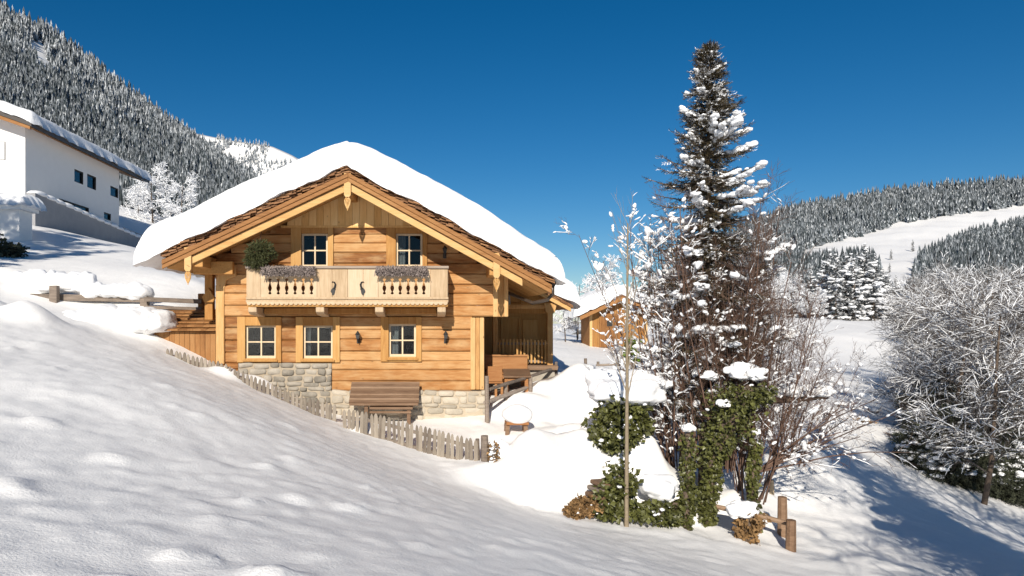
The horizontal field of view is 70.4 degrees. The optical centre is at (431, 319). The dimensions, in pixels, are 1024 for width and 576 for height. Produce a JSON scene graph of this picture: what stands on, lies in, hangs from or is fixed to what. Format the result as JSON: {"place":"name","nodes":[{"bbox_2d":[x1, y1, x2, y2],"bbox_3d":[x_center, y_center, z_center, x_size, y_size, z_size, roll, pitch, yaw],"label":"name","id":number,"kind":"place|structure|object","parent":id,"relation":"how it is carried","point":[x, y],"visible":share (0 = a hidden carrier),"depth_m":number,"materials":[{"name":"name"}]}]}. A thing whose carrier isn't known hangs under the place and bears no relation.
{"place":"outdoors","nodes":[
{"label":"outdoors","id":0,"kind":"place"},
{"bbox_2d":[13,38,136,125],"bbox_3d":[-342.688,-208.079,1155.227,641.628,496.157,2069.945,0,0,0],"label":"mountain","id":1,"kind":"structure","parent":0,"point":[39,47],"depth_m":730.76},
{"bbox_2d":[0,36,249,217],"bbox_3d":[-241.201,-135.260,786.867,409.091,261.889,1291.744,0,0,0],"label":"forest","id":2,"kind":"object","parent":1,"relation":"on","point":[61,100],"visible":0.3,"depth_m":577.36,"materials":[{"name":"plant"}]},
{"bbox_2d":[0,0,258,178],"bbox_3d":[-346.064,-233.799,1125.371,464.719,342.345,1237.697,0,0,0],"label":"forest","id":3,"kind":"object","parent":1,"relation":"on","point":[17,31],"visible":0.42,"depth_m":813.98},
{"bbox_2d":[196,134,297,175],"bbox_3d":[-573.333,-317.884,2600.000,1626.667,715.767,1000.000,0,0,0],"label":"mountain","id":4,"kind":"structure","parent":0,"point":[273,153],"depth_m":2564.23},
{"bbox_2d":[211,134,291,174],"bbox_3d":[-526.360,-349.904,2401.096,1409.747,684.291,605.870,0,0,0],"label":"forest","id":5,"kind":"object","parent":4,"relation":"on","point":[251,159],"visible":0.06,"depth_m":2553.21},
{"bbox_2d":[486,366,502,396],"bbox_3d":[1.817,1.858,21.140,0.500,1.022,0.520,0,0,0],"label":"garden chair","id":6,"kind":"object","parent":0,"point":[494,373],"visible":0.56,"depth_m":20.90,"materials":[{"name":"brown wood"}]},
{"bbox_2d":[0,206,1023,575],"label":"ground","id":7,"kind":"structure","parent":0,"point":[124,452],"depth_m":12.26,"materials":[{"name":"snow"}]},
{"bbox_2d":[0,232,29,257],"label":"ivy bush","id":8,"kind":"object","parent":7,"relation":"on","point":[11,249],"visible":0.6,"depth_m":29.84,"materials":[{"name":"green plant"}]},
{"bbox_2d":[0,193,46,240],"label":"white outbuilding","id":9,"kind":"structure","parent":7,"relation":"on","point":[18,210],"depth_m":34.00,"materials":[{"name":"paint"}]},
{"bbox_2d":[0,100,151,246],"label":"white house","id":10,"kind":"structure","parent":7,"relation":"on","point":[69,180],"depth_m":43.33,"materials":[{"name":"paint"}]},
{"bbox_2d":[0,141,5,159],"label":"window","id":11,"kind":"structure","parent":10,"relation":"in","point":[2,143],"depth_m":39.94,"materials":[{"name":"white glass"}]},
{"bbox_2d":[59,199,87,211],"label":"window","id":12,"kind":"structure","parent":10,"relation":"in","point":[75,205],"depth_m":46.14,"materials":[{"name":"glass"}]},
{"bbox_2d":[74,169,81,183],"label":"window","id":13,"kind":"structure","parent":10,"relation":"in","point":[77,174],"depth_m":46.15,"materials":[{"name":"glass"}]},
{"bbox_2d":[87,174,94,189],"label":"window","id":14,"kind":"structure","parent":10,"relation":"in","point":[90,179],"depth_m":47.90,"materials":[{"name":"glass"}]},
{"bbox_2d":[110,186,117,197],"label":"window","id":15,"kind":"structure","parent":10,"relation":"in","point":[113,191],"depth_m":51.36,"materials":[{"name":"glass"}]},
{"bbox_2d":[7,269,204,309],"bbox_3d":[-10.178,-0.822,22.456,6.071,1.547,1.113,0,0,0],"label":"old fence","id":16,"kind":"object","parent":7,"relation":"on","point":[84,285],"visible":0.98,"depth_m":22.23,"materials":[{"name":"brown wood"}]},
{"bbox_2d":[119,172,155,216],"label":"frosted tree","id":17,"kind":"object","parent":7,"relation":"on","point":[138,209],"visible":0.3,"depth_m":71.93,"materials":[{"name":"white plant"}]},
{"bbox_2d":[62,303,215,363],"bbox_3d":[-8.706,0.461,21.039,5.438,1.875,2.862,0,0,0],"label":"lean to shed","id":18,"kind":"object","parent":7,"relation":"on","point":[193,331],"visible":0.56,"depth_m":20.29,"materials":[{"name":"wood"},{"name":"snow"}]},
{"bbox_2d":[123,161,176,222],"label":"frosted tree","id":19,"kind":"object","parent":7,"relation":"on","point":[151,206],"visible":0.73,"depth_m":66.42,"materials":[{"name":"white plant"}]},
{"bbox_2d":[160,170,200,217],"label":"frosted tree","id":20,"kind":"object","parent":7,"relation":"on","point":[191,194],"visible":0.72,"depth_m":75.33,"materials":[{"name":"white plant"}]},
{"bbox_2d":[166,349,337,421],"bbox_3d":[-4.726,1.931,18.628,4.814,2.349,0.154,0,0,13],"label":"picket fence","id":21,"kind":"object","parent":7,"relation":"on","point":[287,398],"visible":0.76,"depth_m":18.43,"materials":[{"name":"brown wood"}]},
{"bbox_2d":[133,141,580,420],"bbox_3d":[-1.564,-0.656,23.892,12.406,8.113,10.860,0,0,0],"label":"log chalet","id":22,"kind":"object","parent":7,"relation":"on","point":[345,218],"visible":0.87,"depth_m":19.92,"materials":[{"name":"wood"}]},
{"bbox_2d":[241,232,277,270],"bbox_3d":[-4.508,-1.817,18.900,1.013,1.114,0.844,0,0,0],"label":"hanging basket","id":23,"kind":"object","parent":22,"relation":"hanging from","point":[252,259],"visible":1,"depth_m":18.76,"materials":[{"name":"green plant"}]},
{"bbox_2d":[237,317,281,362],"bbox_3d":[-4.789,0.544,20.033,1.222,1.267,0.175,0,0,0],"label":"window","id":24,"kind":"structure","parent":22,"relation":"in","point":[243,323],"depth_m":19.95,"materials":[{"name":"brown wood"}]},
{"bbox_2d":[260,265,315,277],"bbox_3d":[-3.748,-1.276,18.796,1.481,0.372,0.299,0,0,0],"label":"planter box","id":25,"kind":"object","parent":22,"relation":"attached to","point":[288,271],"visible":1,"depth_m":18.72,"materials":[{"name":"grey wood"}]},
{"bbox_2d":[291,228,333,265],"bbox_3d":[-3.322,-2.011,20.012,1.178,1.178,0.175,0,0,0],"label":"window","id":26,"kind":"structure","parent":22,"relation":"in","point":[297,234],"depth_m":19.92,"materials":[{"name":"brown wood"}]},
{"bbox_2d":[296,317,339,362],"bbox_3d":[-3.167,0.544,20.110,1.222,1.267,0.330,0,0,0],"label":"window","id":27,"kind":"structure","parent":22,"relation":"in","point":[333,323],"depth_m":19.95,"materials":[{"name":"brown wood"}]},
{"bbox_2d":[374,264,428,277],"bbox_3d":[-0.787,-1.282,18.802,1.449,0.382,0.304,0,0,0],"label":"planter box","id":28,"kind":"object","parent":22,"relation":"attached to","point":[414,271],"visible":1,"depth_m":18.72,"materials":[{"name":"grey wood"}]},
{"bbox_2d":[381,317,421,361],"bbox_3d":[-0.856,0.533,20.110,1.133,1.244,0.330,0,0,0],"label":"window","id":29,"kind":"structure","parent":22,"relation":"in","point":[390,340],"depth_m":19.95,"materials":[{"name":"brown wood"}]},
{"bbox_2d":[386,228,426,265],"bbox_3d":[-0.700,-2.011,20.090,1.133,1.178,0.330,0,0,0],"label":"window","id":30,"kind":"structure","parent":22,"relation":"in","point":[396,250],"depth_m":19.93,"materials":[{"name":"brown wood"}]},
{"bbox_2d":[484,355,527,394],"bbox_3d":[2.284,1.909,22.025,1.375,1.682,0.550,0,0,0],"label":"corner bench","id":31,"kind":"object","parent":22,"relation":"on","point":[512,361],"visible":0.56,"depth_m":22.20,"materials":[{"name":"brown wood"}]},
{"bbox_2d":[501,317,519,341],"bbox_3d":[2.592,0.344,23.828,0.649,0.913,0.135,0,0,0],"label":"window","id":32,"kind":"structure","parent":22,"relation":"in","point":[501,317],"depth_m":23.76,"materials":[{"name":"brown wood"}]},
{"bbox_2d":[522,319,537,358],"bbox_3d":[3.239,0.635,23.768,0.502,1.322,0.055,0,0,0],"label":"porch door","id":33,"kind":"structure","parent":22,"relation":"in","point":[529,327],"depth_m":23.74,"materials":[{"name":"brown wood"}]},
{"bbox_2d":[349,382,419,424],"bbox_3d":[-1.285,2.350,19.434,1.891,1.314,0.668,0,0,0],"label":"slatted bench","id":34,"kind":"object","parent":7,"relation":"on","point":[389,395],"visible":0.84,"depth_m":19.42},
{"bbox_2d":[341,409,488,461],"bbox_3d":[-0.465,2.940,16.631,3.869,1.582,0.214,0,0,28],"label":"picket fence","id":35,"kind":"object","parent":7,"relation":"on","point":[425,436],"visible":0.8,"depth_m":16.53,"materials":[{"name":"brown wood"}]},
{"bbox_2d":[487,438,508,462],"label":"ivy bush","id":36,"kind":"object","parent":7,"relation":"on","point":[498,448],"visible":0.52,"depth_m":15.62,"materials":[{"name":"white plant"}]},
{"bbox_2d":[502,369,530,392],"bbox_3d":[2.520,1.955,21.425,0.895,0.942,1.050,0,0,0],"label":"garden table","id":37,"kind":"object","parent":7,"relation":"on","point":[509,374],"visible":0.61,"depth_m":21.11,"materials":[{"name":"brown wood"}]},
{"bbox_2d":[501,404,532,434],"bbox_3d":[2.153,2.640,18.212,0.789,1.032,0.748,0,0,0],"label":"snowy stool","id":38,"kind":"object","parent":7,"relation":"on","point":[517,414],"visible":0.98,"depth_m":17.98,"materials":[{"name":"snow"}]},
{"bbox_2d":[483,358,586,422],"bbox_3d":[3.472,2.048,22.072,0.346,1.484,7.130,0,0,34],"label":"rail fence","id":39,"kind":"object","parent":7,"relation":"on","point":[505,395],"visible":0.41,"depth_m":20.15,"materials":[{"name":"brown wood"}]},
{"bbox_2d":[553,310,578,341],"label":"frosted tree","id":40,"kind":"object","parent":7,"relation":"on","point":[557,312],"visible":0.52,"depth_m":40.01,"materials":[{"name":"white plant"}]},
{"bbox_2d":[561,317,580,339],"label":"frosted tree","id":41,"kind":"object","parent":7,"relation":"on","point":[576,327],"visible":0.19,"depth_m":43.80,"materials":[{"name":"white plant"}]},
{"bbox_2d":[559,273,594,338],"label":"frosted tree","id":42,"kind":"object","parent":7,"relation":"on","point":[585,290],"visible":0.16,"depth_m":64.23,"materials":[{"name":"white plant"}]},
{"bbox_2d":[561,493,607,519],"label":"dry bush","id":43,"kind":"object","parent":7,"relation":"on","point":[578,507],"visible":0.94,"depth_m":13.63,"materials":[{"name":"brown plant"}]},
{"bbox_2d":[586,254,620,288],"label":"frosted tree","id":44,"kind":"object","parent":7,"relation":"on","point":[610,265],"visible":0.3,"depth_m":59.19,"materials":[{"name":"white plant"}]},
{"bbox_2d":[585,478,622,507],"bbox_3d":[3.359,3.372,14.044,0.758,0.428,0.601,0,0,-16],"label":"log pile","id":45,"kind":"object","parent":7,"relation":"on","point":[595,482],"visible":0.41,"depth_m":14.03,"materials":[{"name":"brown wood"}]},
{"bbox_2d":[564,284,670,348],"bbox_3d":[9.981,0.009,39.105,5.323,3.783,3.875,0,0,0],"label":"wooden hut","id":46,"kind":"object","parent":7,"relation":"on","point":[587,312],"visible":0.5,"depth_m":37.94,"materials":[{"name":"wood"}]},
{"bbox_2d":[599,314,619,346],"bbox_3d":[9.352,0.559,37.952,1.098,1.752,0.087,0,0,0],"label":"door","id":47,"kind":"structure","parent":46,"relation":"in","point":[603,326],"depth_m":37.94,"materials":[{"name":"wood"}]},
{"bbox_2d":[596,361,645,370],"bbox_3d":[7.322,2.030,26.999,2.650,1.181,0.172,0,0,0],"label":"rail fence","id":48,"kind":"object","parent":7,"relation":"on","point":[609,364],"visible":0.15,"depth_m":26.96,"materials":[{"name":"brown wood"}]},
{"bbox_2d":[592,458,652,525],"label":"ivy bush","id":49,"kind":"object","parent":7,"relation":"on","point":[613,510],"visible":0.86,"depth_m":13.67,"materials":[{"name":"green plant"}]},
{"bbox_2d":[581,368,666,456],"bbox_3d":[4.197,2.013,15.671,2.065,1.870,2.033,0,0,0],"label":"ivy bush","id":50,"kind":"object","parent":7,"relation":"on","point":[606,388],"visible":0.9,"depth_m":15.09,"materials":[{"name":"green plant"}]},
{"bbox_2d":[603,192,650,526],"bbox_3d":[3.712,0.757,13.751,0.571,6.706,0.873,0,0,-39],"label":"young tree","id":51,"kind":"object","parent":7,"relation":"on","point":[626,470],"visible":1,"depth_m":13.62,"materials":[{"name":"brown plant"}]},
{"bbox_2d":[622,338,642,360],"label":"green shrub","id":52,"kind":"object","parent":7,"relation":"on","point":[632,348],"visible":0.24,"depth_m":32.79,"materials":[{"name":"green plant"}]},
{"bbox_2d":[553,186,732,473],"bbox_3d":[4.703,0.577,16.149,4.048,6.751,3.034,0,0,12],"label":"bare shrub","id":53,"kind":"object","parent":7,"relation":"on","point":[669,413],"visible":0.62,"depth_m":15.66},
{"bbox_2d":[635,473,680,528],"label":"ivy bush","id":54,"kind":"object","parent":7,"relation":"on","point":[659,490],"visible":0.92,"depth_m":13.77,"materials":[{"name":"green plant"}]},
{"bbox_2d":[643,271,681,341],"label":"frosted tree","id":55,"kind":"object","parent":7,"relation":"on","point":[656,318],"visible":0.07,"depth_m":51.58,"materials":[{"name":"white plant"}]},
{"bbox_2d":[663,500,682,527],"bbox_3d":[4.663,3.810,13.917,0.450,0.708,0.446,0,0,-24],"label":"ivy clad stump","id":56,"kind":"object","parent":7,"relation":"on","point":[675,504],"visible":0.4,"depth_m":13.82,"materials":[{"name":"green plant"}]},
{"bbox_2d":[643,335,715,451],"bbox_3d":[6.580,1.715,19.097,2.571,3.788,2.586,0,0,0],"label":"bare shrub","id":57,"kind":"object","parent":7,"relation":"on","point":[675,414],"visible":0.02,"depth_m":18.78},
{"bbox_2d":[675,488,699,530],"bbox_3d":[4.926,3.744,13.925,0.494,0.993,0.450,0,0,10],"label":"ivy clad stump","id":58,"kind":"object","parent":7,"relation":"on","point":[686,499],"visible":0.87,"depth_m":13.82,"materials":[{"name":"green plant"}]},
{"bbox_2d":[677,423,700,513],"bbox_3d":[5.195,3.047,14.599,0.462,1.942,0.445,0,0,0],"label":"ivy clad tree","id":59,"kind":"object","parent":7,"relation":"on","point":[687,443],"visible":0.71,"depth_m":14.54,"materials":[{"name":"green plant"}]},
{"bbox_2d":[625,40,802,488],"bbox_3d":[5.977,-1.035,15.711,3.616,10.128,3.496,0,0,0],"label":"spruce tree","id":60,"kind":"object","parent":7,"relation":"on","point":[715,123],"visible":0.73,"depth_m":15.43,"materials":[{"name":"green plant"}]},
{"bbox_2d":[633,161,817,472],"bbox_3d":[6.121,0.016,15.217,3.742,6.301,3.277,0,0,19],"label":"bare shrub","id":61,"kind":"object","parent":7,"relation":"on","point":[755,276],"visible":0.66,"depth_m":14.78,"materials":[{"name":"plant"}]},
{"bbox_2d":[694,362,777,527],"bbox_3d":[6.126,2.580,14.524,1.489,3.493,1.416,0,0,43],"label":"ivy clad tree","id":62,"kind":"object","parent":7,"relation":"on","point":[738,404],"visible":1,"depth_m":14.34,"materials":[{"name":"green plant"}]},
{"bbox_2d":[700,496,795,551],"bbox_3d":[6.287,4.248,14.119,1.844,1.326,1.245,0,0,0],"label":"broken fence","id":63,"kind":"object","parent":7,"relation":"on","point":[786,528],"visible":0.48,"depth_m":14.07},
{"bbox_2d":[725,499,771,544],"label":"dry bush","id":64,"kind":"object","parent":7,"relation":"on","point":[747,523],"visible":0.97,"depth_m":13.57,"materials":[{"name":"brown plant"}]},
{"bbox_2d":[744,429,764,532],"bbox_3d":[6.543,3.326,14.600,0.400,2.269,0.354,0,0,0],"label":"ivy clad tree","id":65,"kind":"object","parent":7,"relation":"on","point":[752,468],"visible":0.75,"depth_m":14.56,"materials":[{"name":"green plant"}]},
{"bbox_2d":[673,259,848,504],"bbox_3d":[7.069,1.232,15.401,3.880,5.324,3.711,0,0,0],"label":"bare shrub","id":66,"kind":"object","parent":7,"relation":"on","point":[768,426],"visible":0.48,"depth_m":14.91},
{"bbox_2d":[756,277,781,306],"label":"frosted tree","id":67,"kind":"object","parent":7,"relation":"on","point":[775,282],"visible":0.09,"depth_m":89.31,"materials":[{"name":"white plant"}]},
{"bbox_2d":[767,271,792,307],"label":"frosted tree","id":68,"kind":"object","parent":7,"relation":"on","point":[783,282],"visible":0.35,"depth_m":110.27,"materials":[{"name":"white plant"}]},
{"bbox_2d":[778,271,807,317],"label":"frosted tree","id":69,"kind":"object","parent":7,"relation":"on","point":[794,288],"visible":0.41,"depth_m":117.18,"materials":[{"name":"white plant"}]},
{"bbox_2d":[760,381,837,403],"bbox_3d":[7.802,1.542,15.511,2.080,0.496,0.619,0,0,-14],"label":"snowy log","id":70,"kind":"object","parent":7,"relation":"on","point":[830,392],"visible":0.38,"depth_m":15.39,"materials":[{"name":"snow"}]},
{"bbox_2d":[792,269,808,317],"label":"conifer tree","id":71,"kind":"object","parent":7,"relation":"on","point":[798,302],"visible":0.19,"depth_m":147.84,"materials":[{"name":"white plant"}]},
{"bbox_2d":[796,283,820,317],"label":"frosted tree","id":72,"kind":"object","parent":7,"relation":"on","point":[802,309],"visible":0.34,"depth_m":121.74,"materials":[{"name":"white plant"}]},
{"bbox_2d":[804,268,815,318],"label":"conifer tree","id":73,"kind":"object","parent":7,"relation":"on","point":[813,286],"visible":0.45,"depth_m":151.72,"materials":[{"name":"white plant"}]},
{"bbox_2d":[756,324,867,466],"bbox_3d":[9.502,1.949,19.069,3.438,3.801,3.966,0,0,35],"label":"bare shrub","id":74,"kind":"object","parent":7,"relation":"on","point":[839,384],"visible":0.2,"depth_m":18.74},
{"bbox_2d":[807,288,828,318],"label":"frosted tree","id":75,"kind":"object","parent":7,"relation":"on","point":[820,296],"visible":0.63,"depth_m":125.32,"materials":[{"name":"white plant"}]},
{"bbox_2d":[812,260,827,316],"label":"conifer tree","id":76,"kind":"object","parent":7,"relation":"on","point":[821,270],"visible":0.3,"depth_m":149.94,"materials":[{"name":"white plant"}]},
{"bbox_2d":[814,249,837,318],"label":"conifer tree","id":77,"kind":"object","parent":7,"relation":"on","point":[826,274],"visible":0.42,"depth_m":134.93,"materials":[{"name":"white plant"}]},
{"bbox_2d":[816,254,851,320],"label":"conifer tree","id":78,"kind":"object","parent":7,"relation":"on","point":[835,284],"visible":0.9,"depth_m":129.61,"materials":[{"name":"white plant"}]},
{"bbox_2d":[758,387,921,484],"bbox_3d":[8.362,2.479,15.234,3.075,2.224,2.451,0,0,0],"label":"bare shrub","id":79,"kind":"object","parent":7,"relation":"on","point":[795,452],"visible":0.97,"depth_m":15.01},
{"bbox_2d":[822,254,867,320],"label":"conifer tree","id":80,"kind":"object","parent":7,"relation":"on","point":[846,264],"visible":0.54,"depth_m":130.44,"materials":[{"name":"white plant"}]},
{"bbox_2d":[842,258,869,320],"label":"conifer tree","id":81,"kind":"object","parent":7,"relation":"on","point":[854,302],"visible":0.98,"depth_m":128.60,"materials":[{"name":"white plant"}]},
{"bbox_2d":[849,243,880,319],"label":"conifer tree","id":82,"kind":"object","parent":7,"relation":"on","point":[867,263],"visible":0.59,"depth_m":130.64,"materials":[{"name":"white plant"}]},
{"bbox_2d":[855,263,893,320],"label":"conifer tree","id":83,"kind":"object","parent":7,"relation":"on","point":[869,287],"visible":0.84,"depth_m":128.58,"materials":[{"name":"white plant"}]},
{"bbox_2d":[871,253,887,315],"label":"conifer tree","id":84,"kind":"object","parent":7,"relation":"on","point":[876,267],"visible":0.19,"depth_m":141.70,"materials":[{"name":"white plant"}]},
{"bbox_2d":[876,269,897,320],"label":"conifer tree","id":85,"kind":"object","parent":7,"relation":"on","point":[883,288],"visible":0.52,"depth_m":129.48,"materials":[{"name":"white plant"}]},
{"bbox_2d":[896,272,934,303],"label":"frosted tree","id":86,"kind":"object","parent":7,"relation":"on","point":[915,279],"visible":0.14,"depth_m":127.34,"materials":[{"name":"white plant"}]},
{"bbox_2d":[868,274,982,367],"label":"frosted tree","id":87,"kind":"object","parent":7,"relation":"on","point":[894,356],"visible":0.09,"depth_m":43.46,"materials":[{"name":"white plant"}]},
{"bbox_2d":[888,410,969,478],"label":"snowy bush","id":88,"kind":"object","parent":7,"relation":"on","point":[902,439],"visible":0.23,"depth_m":24.20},
{"bbox_2d":[879,362,985,426],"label":"snowy bush","id":89,"kind":"object","parent":7,"relation":"on","point":[922,396],"visible":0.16,"depth_m":27.86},
{"bbox_2d":[887,313,987,389],"bbox_3d":[25.397,2.439,35.615,4.438,5.900,5.312,0,0,-13],"label":"frosted tree","id":90,"kind":"object","parent":7,"relation":"on","point":[937,356],"visible":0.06,"depth_m":35.75,"materials":[{"name":"white plant"}]},
{"bbox_2d":[857,266,1018,417],"bbox_3d":[22.239,1.748,31.005,6.229,8.283,7.704,0,0,45],"label":"frosted tree","id":91,"kind":"object","parent":7,"relation":"on","point":[906,333],"visible":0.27,"depth_m":31.18,"materials":[{"name":"white plant"}]},
{"bbox_2d":[915,262,962,289],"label":"frosted tree","id":92,"kind":"object","parent":7,"relation":"on","point":[937,270],"visible":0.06,"depth_m":110.61,"materials":[{"name":"white plant"}]},
{"bbox_2d":[863,248,1023,439],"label":"frosted tree","id":93,"kind":"object","parent":7,"relation":"on","point":[931,378],"visible":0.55,"depth_m":25.85,"materials":[{"name":"white plant"}]},
{"bbox_2d":[900,270,990,353],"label":"frosted tree","id":94,"kind":"object","parent":7,"relation":"on","point":[944,290],"depth_m":49.67,"materials":[{"name":"white plant"}]},
{"bbox_2d":[932,265,975,303],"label":"frosted tree","id":95,"kind":"object","parent":7,"relation":"on","point":[956,273],"visible":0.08,"depth_m":105.48,"materials":[{"name":"white plant"}]},
{"bbox_2d":[887,269,1021,372],"bbox_3d":[27.423,1.601,37.477,6.380,8.481,7.635,0,0,-30],"label":"frosted tree","id":96,"kind":"object","parent":7,"relation":"on","point":[947,293],"visible":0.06,"depth_m":37.83,"materials":[{"name":"white plant"}]},
{"bbox_2d":[888,274,1023,504],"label":"frosted tree","id":97,"kind":"object","parent":7,"relation":"on","point":[1012,399],"visible":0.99,"depth_m":22.03,"materials":[{"name":"white plant"}]},
{"bbox_2d":[908,403,1021,497],"bbox_3d":[17.358,4.530,23.991,3.352,3.594,3.349,0,0,0],"label":"snowy bush","id":98,"kind":"object","parent":7,"relation":"on","point":[968,477],"visible":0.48,"depth_m":23.11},
{"bbox_2d":[911,258,1023,385],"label":"frosted tree","id":99,"kind":"object","parent":7,"relation":"on","point":[1006,284],"visible":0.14,"depth_m":32.94,"materials":[{"name":"white plant"}]},
{"bbox_2d":[914,267,1023,384],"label":"frosted tree","id":100,"kind":"object","parent":7,"relation":"on","point":[995,323],"visible":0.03,"depth_m":38.70,"materials":[{"name":"white plant"}]},
{"bbox_2d":[938,386,1019,439],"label":"snowy bush","id":101,"kind":"object","parent":7,"relation":"on","point":[949,408],"visible":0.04,"depth_m":24.95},
{"bbox_2d":[942,428,1023,507],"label":"snowy bush","id":102,"kind":"object","parent":7,"relation":"on","point":[1018,492],"visible":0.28,"depth_m":23.02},
{"bbox_2d":[943,282,1023,428],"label":"frosted tree","id":103,"kind":"object","parent":7,"relation":"on","point":[1012,319],"visible":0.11,"depth_m":24.78,"materials":[{"name":"white plant"}]},
{"bbox_2d":[961,262,1013,294],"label":"frosted tree","id":104,"kind":"object","parent":7,"relation":"on","point":[987,272],"visible":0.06,"depth_m":99.64,"materials":[{"name":"white plant"}]},
{"bbox_2d":[955,364,1023,394],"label":"snowy bush","id":105,"kind":"object","parent":7,"relation":"on","point":[989,378],"visible":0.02,"depth_m":27.49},
{"bbox_2d":[990,264,1023,284],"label":"frosted tree","id":106,"kind":"object","parent":7,"relation":"on","point":[1003,272],"visible":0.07,"depth_m":111.75,"materials":[{"name":"white plant"}]},
{"bbox_2d":[1,0,1023,323],"label":"sky","id":107,"kind":"structure","parent":0,"point":[533,112],"materials":[{"name":"blue"}]},
{"bbox_2d":[553,324,580,334],"bbox_3d":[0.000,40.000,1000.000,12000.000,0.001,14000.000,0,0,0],"label":"valley floor","id":108,"kind":"structure","parent":0,"point":[568,331],"depth_m":3031.75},
{"bbox_2d":[570,200,1023,334],"bbox_3d":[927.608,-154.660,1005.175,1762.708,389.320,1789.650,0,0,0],"label":"hill","id":109,"kind":"structure","parent":0,"point":[897,237],"depth_m":869.06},
{"bbox_2d":[640,174,1023,305],"bbox_3d":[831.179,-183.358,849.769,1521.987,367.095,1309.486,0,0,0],"label":"forest","id":110,"kind":"object","parent":109,"relation":"on","point":[822,221],"visible":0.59,"depth_m":1155.31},
{"bbox_2d":[763,214,1023,318],"bbox_3d":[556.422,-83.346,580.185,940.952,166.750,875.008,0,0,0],"label":"forest","id":111,"kind":"object","parent":109,"relation":"on","point":[980,244],"visible":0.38,"depth_m":535.69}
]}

